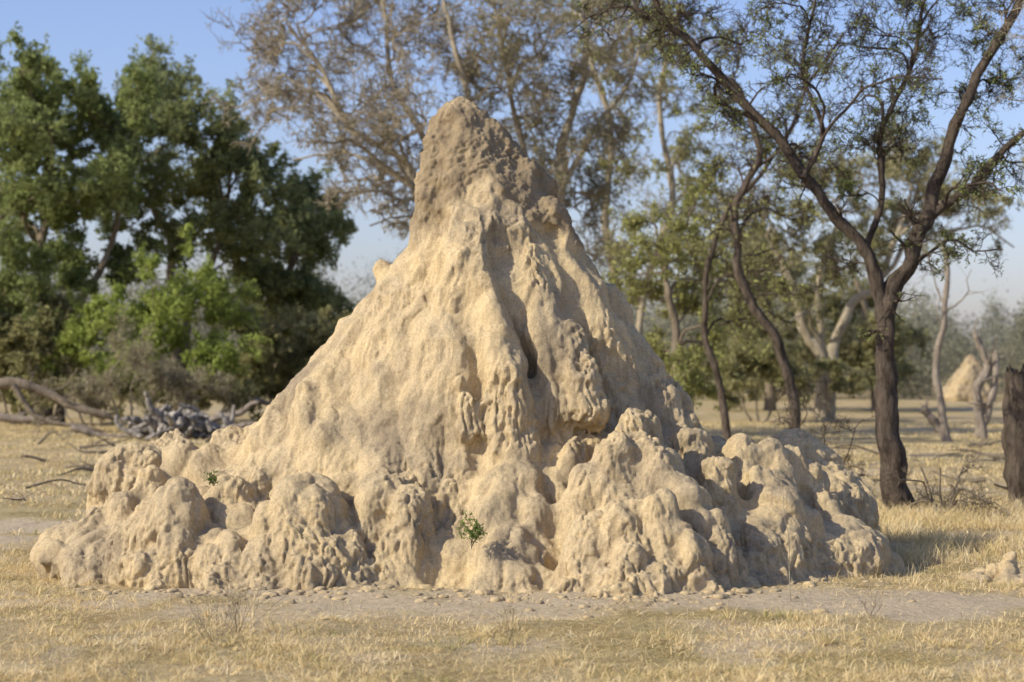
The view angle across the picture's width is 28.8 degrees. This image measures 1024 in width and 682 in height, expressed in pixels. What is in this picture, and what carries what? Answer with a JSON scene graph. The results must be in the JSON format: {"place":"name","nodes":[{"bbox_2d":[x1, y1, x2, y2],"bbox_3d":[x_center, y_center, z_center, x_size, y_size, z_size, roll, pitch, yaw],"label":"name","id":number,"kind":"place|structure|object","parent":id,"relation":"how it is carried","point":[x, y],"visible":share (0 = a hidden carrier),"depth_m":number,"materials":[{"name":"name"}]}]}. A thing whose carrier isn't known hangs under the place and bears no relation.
{"place":"outdoors","nodes":[
{"label":"outdoors","id":0,"kind":"place"},
{"bbox_2d":[0,366,1023,681],"bbox_3d":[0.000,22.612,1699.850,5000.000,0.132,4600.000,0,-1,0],"label":"ground","id":1,"kind":"structure","parent":0,"point":[936,606],"depth_m":13.57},
{"bbox_2d":[0,284,88,425],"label":"olive shrub","id":2,"kind":"object","parent":1,"relation":"on","point":[19,344],"visible":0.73,"depth_m":55.16,"materials":[{"name":"green plant"}]},
{"bbox_2d":[0,354,113,434],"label":"fallen log","id":3,"kind":"object","parent":1,"relation":"on","point":[16,385],"visible":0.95,"depth_m":49.83,"materials":[{"name":"grey wood"}]},
{"bbox_2d":[0,409,149,437],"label":"fallen log","id":4,"kind":"object","parent":1,"relation":"on","point":[21,418],"visible":0.66,"depth_m":51.84,"materials":[{"name":"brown wood"}]},
{"bbox_2d":[32,278,135,426],"bbox_3d":[-11.483,0.372,54.581,3.661,4.174,1.937,-1,-1,42],"label":"green shrub","id":5,"kind":"object","parent":1,"relation":"on","point":[78,329],"visible":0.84,"depth_m":54.47,"materials":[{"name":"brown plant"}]},
{"bbox_2d":[0,21,181,422],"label":"acacia tree","id":6,"kind":"object","parent":1,"relation":"on","point":[36,126],"visible":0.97,"depth_m":56.01,"materials":[{"name":"green plant"}]},
{"bbox_2d":[28,311,239,431],"bbox_3d":[-9.708,0.788,51.312,5.140,3.241,2.583,0,-1,0],"label":"dry shrub","id":7,"kind":"object","parent":1,"relation":"on","point":[172,381],"visible":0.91,"depth_m":50.94,"materials":[{"name":"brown plant"}]},
{"bbox_2d":[54,357,261,425],"bbox_3d":[-9.355,1.423,52.647,5.396,2.017,2.152,0,-1,0],"label":"dry shrub","id":8,"kind":"object","parent":1,"relation":"on","point":[245,391],"visible":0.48,"depth_m":52.42,"materials":[{"name":"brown plant"}]},
{"bbox_2d":[114,391,235,439],"bbox_3d":[-7.845,1.779,47.123,2.999,1.218,3.658,0,-1,0],"label":"dead wood pile","id":9,"kind":"object","parent":1,"relation":"on","point":[192,421],"visible":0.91,"depth_m":46.46,"materials":[{"name":"grey wood"}]},
{"bbox_2d":[87,223,272,410],"bbox_3d":[-9.052,-0.388,53.923,4.845,5.681,3.904,0,-1,-15],"label":"green shrub","id":10,"kind":"object","parent":1,"relation":"on","point":[164,308],"visible":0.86,"depth_m":53.58,"materials":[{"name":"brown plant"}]},
{"bbox_2d":[101,32,308,410],"bbox_3d":[-9.691,-3.686,61.289,6.017,12.414,7.558,0,-1,-18],"label":"acacia tree","id":11,"kind":"object","parent":1,"relation":"on","point":[214,169],"visible":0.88,"depth_m":59.76,"materials":[{"name":"green plant"}]},
{"bbox_2d":[179,568,251,642],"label":"dry weed","id":12,"kind":"object","parent":1,"relation":"on","point":[216,611],"visible":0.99,"depth_m":12.20,"materials":[{"name":"brown plant"}]},
{"bbox_2d":[209,391,270,428],"bbox_3d":[-7.214,1.802,51.442,2.551,1.536,9.803,0,-1,-7],"label":"fallen log","id":13,"kind":"object","parent":1,"relation":"on","point":[238,413],"visible":0.37,"depth_m":47.92,"materials":[{"name":"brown wood"}]},
{"bbox_2d":[173,535,313,634],"bbox_3d":[-1.707,1.540,12.583,0.909,0.728,0.529,0,-1,0],"label":"dry weed","id":14,"kind":"object","parent":1,"relation":"on","point":[229,602],"visible":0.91,"depth_m":12.55,"materials":[{"name":"brown plant"}]},
{"bbox_2d":[213,302,351,421],"bbox_3d":[-5.606,0.542,57.860,6.652,3.904,3.706,0,-1,0],"label":"olive shrub","id":15,"kind":"object","parent":1,"relation":"on","point":[272,380],"visible":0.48,"depth_m":57.51,"materials":[{"name":"green plant"}]},
{"bbox_2d":[226,160,358,366],"bbox_3d":[-7.001,-1.669,64.269,4.410,8.432,6.689,0,-1,0],"label":"acacia tree","id":16,"kind":"object","parent":1,"relation":"on","point":[306,286],"visible":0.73,"depth_m":62.57,"materials":[{"name":"green plant"}]},
{"bbox_2d":[197,0,524,263],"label":"leafless tree","id":17,"kind":"object","parent":1,"relation":"on","point":[390,136],"visible":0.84,"depth_m":45.72,"materials":[{"name":"brown plant"}]},
{"bbox_2d":[30,96,904,597],"bbox_3d":[-0.339,0.203,16.861,7.118,4.608,5.299,0,-1,0],"label":"termite mound","id":18,"kind":"object","parent":1,"relation":"on","point":[488,358],"visible":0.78,"depth_m":15.77,"materials":[{"name":"soil"}]},
{"bbox_2d":[202,470,218,485],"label":"green plant","id":19,"kind":"object","parent":18,"relation":"on","point":[212,478],"visible":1,"depth_m":15.37,"materials":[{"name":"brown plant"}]},
{"bbox_2d":[456,510,487,549],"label":"green plant","id":20,"kind":"object","parent":18,"relation":"on","point":[478,530],"visible":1,"depth_m":14.79,"materials":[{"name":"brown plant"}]},
{"bbox_2d":[1,423,1007,502],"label":"fallen branches","id":21,"kind":"object","parent":1,"relation":"on","point":[88,467],"visible":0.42,"depth_m":35.02,"materials":[{"name":"wood"}]},
{"bbox_2d":[41,577,979,618],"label":"soil clods","id":22,"kind":"object","parent":1,"relation":"on","point":[372,588],"visible":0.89,"depth_m":14.41,"materials":[{"name":"soil"}]},
{"bbox_2d":[0,419,1023,681],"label":"dry grass","id":23,"kind":"structure","parent":1,"relation":"on","point":[898,525],"depth_m":12.64,"materials":[{"name":"plant"}]},
{"bbox_2d":[0,233,1023,400],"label":"distant tree line","id":24,"kind":"object","parent":1,"relation":"on","point":[958,349],"visible":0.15,"depth_m":110.23,"materials":[{"name":"green plant"}]},
{"bbox_2d":[486,576,542,639],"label":"dry weed","id":25,"kind":"object","parent":1,"relation":"on","point":[510,636],"visible":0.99,"depth_m":12.36,"materials":[{"name":"brown plant"}]},
{"bbox_2d":[426,0,683,309],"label":"leafless tree","id":26,"kind":"object","parent":1,"relation":"on","point":[562,172],"visible":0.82,"depth_m":46.98,"materials":[{"name":"brown plant"}]},
{"bbox_2d":[537,0,754,334],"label":"sparse acacia tree","id":27,"kind":"object","parent":1,"relation":"on","point":[682,152],"visible":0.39,"depth_m":54.03,"materials":[{"name":"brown plant"}]},
{"bbox_2d":[600,176,773,408],"bbox_3d":[3.683,-0.566,42.972,3.782,5.695,5.088,0,-1,0],"label":"olive tree","id":28,"kind":"object","parent":1,"relation":"on","point":[680,360],"visible":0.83,"depth_m":42.88,"materials":[{"name":"green plant"}]},
{"bbox_2d":[623,0,875,440],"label":"slender tree","id":29,"kind":"object","parent":1,"relation":"on","point":[739,276],"visible":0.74,"depth_m":34.71,"materials":[{"name":"green plant"}]},
{"bbox_2d":[752,481,790,601],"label":"tall grass stalk","id":30,"kind":"object","parent":1,"relation":"on","point":[789,546],"depth_m":14.08,"materials":[{"name":"beige plant"}]},
{"bbox_2d":[565,0,1023,511],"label":"acacia tree","id":31,"kind":"object","parent":1,"relation":"on","point":[887,294],"visible":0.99,"depth_m":22.99,"materials":[{"name":"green plant"}]},
{"bbox_2d":[699,310,902,421],"bbox_3d":[8.579,0.730,60.084,6.298,3.579,3.541,0,-1,0],"label":"olive shrub","id":32,"kind":"object","parent":1,"relation":"on","point":[737,372],"visible":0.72,"depth_m":59.56,"materials":[{"name":"green plant"}]},
{"bbox_2d":[683,186,932,410],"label":"olive tree","id":33,"kind":"object","parent":1,"relation":"on","point":[862,355],"visible":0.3,"depth_m":74.03,"materials":[{"name":"green plant"}]},
{"bbox_2d":[769,367,874,476],"bbox_3d":[3.984,1.190,25.646,1.721,1.763,1.202,0,-1,-20],"label":"dead shrub","id":34,"kind":"object","parent":1,"relation":"on","point":[841,424],"visible":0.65,"depth_m":25.49,"materials":[{"name":"brown plant"}]},
{"bbox_2d":[858,579,883,615],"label":"dry weed","id":35,"kind":"object","parent":1,"relation":"on","point":[871,601],"visible":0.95,"depth_m":13.37,"materials":[{"name":"brown plant"}]},
{"bbox_2d":[719,106,1023,419],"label":"forked tree","id":36,"kind":"object","parent":1,"relation":"on","point":[817,347],"visible":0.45,"depth_m":61.88,"materials":[{"name":"green plant"}]},
{"bbox_2d":[891,206,989,441],"bbox_3d":[9.565,-0.352,44.202,2.333,5.363,1.088,0,-1,23],"label":"dead tree","id":37,"kind":"object","parent":1,"relation":"on","point":[939,424],"visible":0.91,"depth_m":43.93,"materials":[{"name":"grey wood"}]},
{"bbox_2d":[871,454,1012,516],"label":"dead shrub","id":38,"kind":"object","parent":1,"relation":"on","point":[931,500],"visible":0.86,"depth_m":22.37,"materials":[{"name":"brown plant"}]},
{"bbox_2d":[943,354,995,401],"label":"distant termite mound","id":39,"kind":"object","parent":1,"relation":"on","point":[960,381],"visible":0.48,"depth_m":94.35,"materials":[{"name":"soil"}]},
{"bbox_2d":[966,315,1009,439],"bbox_3d":[10.913,0.852,45.965,1.003,2.947,0.993,-1,-1,41],"label":"dead tree","id":40,"kind":"object","parent":1,"relation":"on","point":[982,417],"visible":1,"depth_m":45.93,"materials":[{"name":"grey wood"}]},
{"bbox_2d":[958,551,1023,583],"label":"earth clump","id":41,"kind":"object","parent":1,"relation":"on","point":[1006,568],"visible":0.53,"depth_m":15.71,"materials":[{"name":"soil"}]},
{"bbox_2d":[973,0,1023,149],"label":"leafless tree","id":42,"kind":"object","parent":1,"relation":"on","point":[1014,35],"visible":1,"depth_m":20.16,"materials":[{"name":"plant"}]},
{"bbox_2d":[1001,363,1023,503],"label":"tree stump","id":43,"kind":"object","parent":1,"relation":"on","point":[1012,438],"visible":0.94,"depth_m":24.36,"materials":[{"name":"brown wood"}]},
{"bbox_2d":[0,0,1023,365],"label":"sky","id":44,"kind":"structure","parent":0,"point":[108,28],"materials":[{"name":"blue"}]}
]}

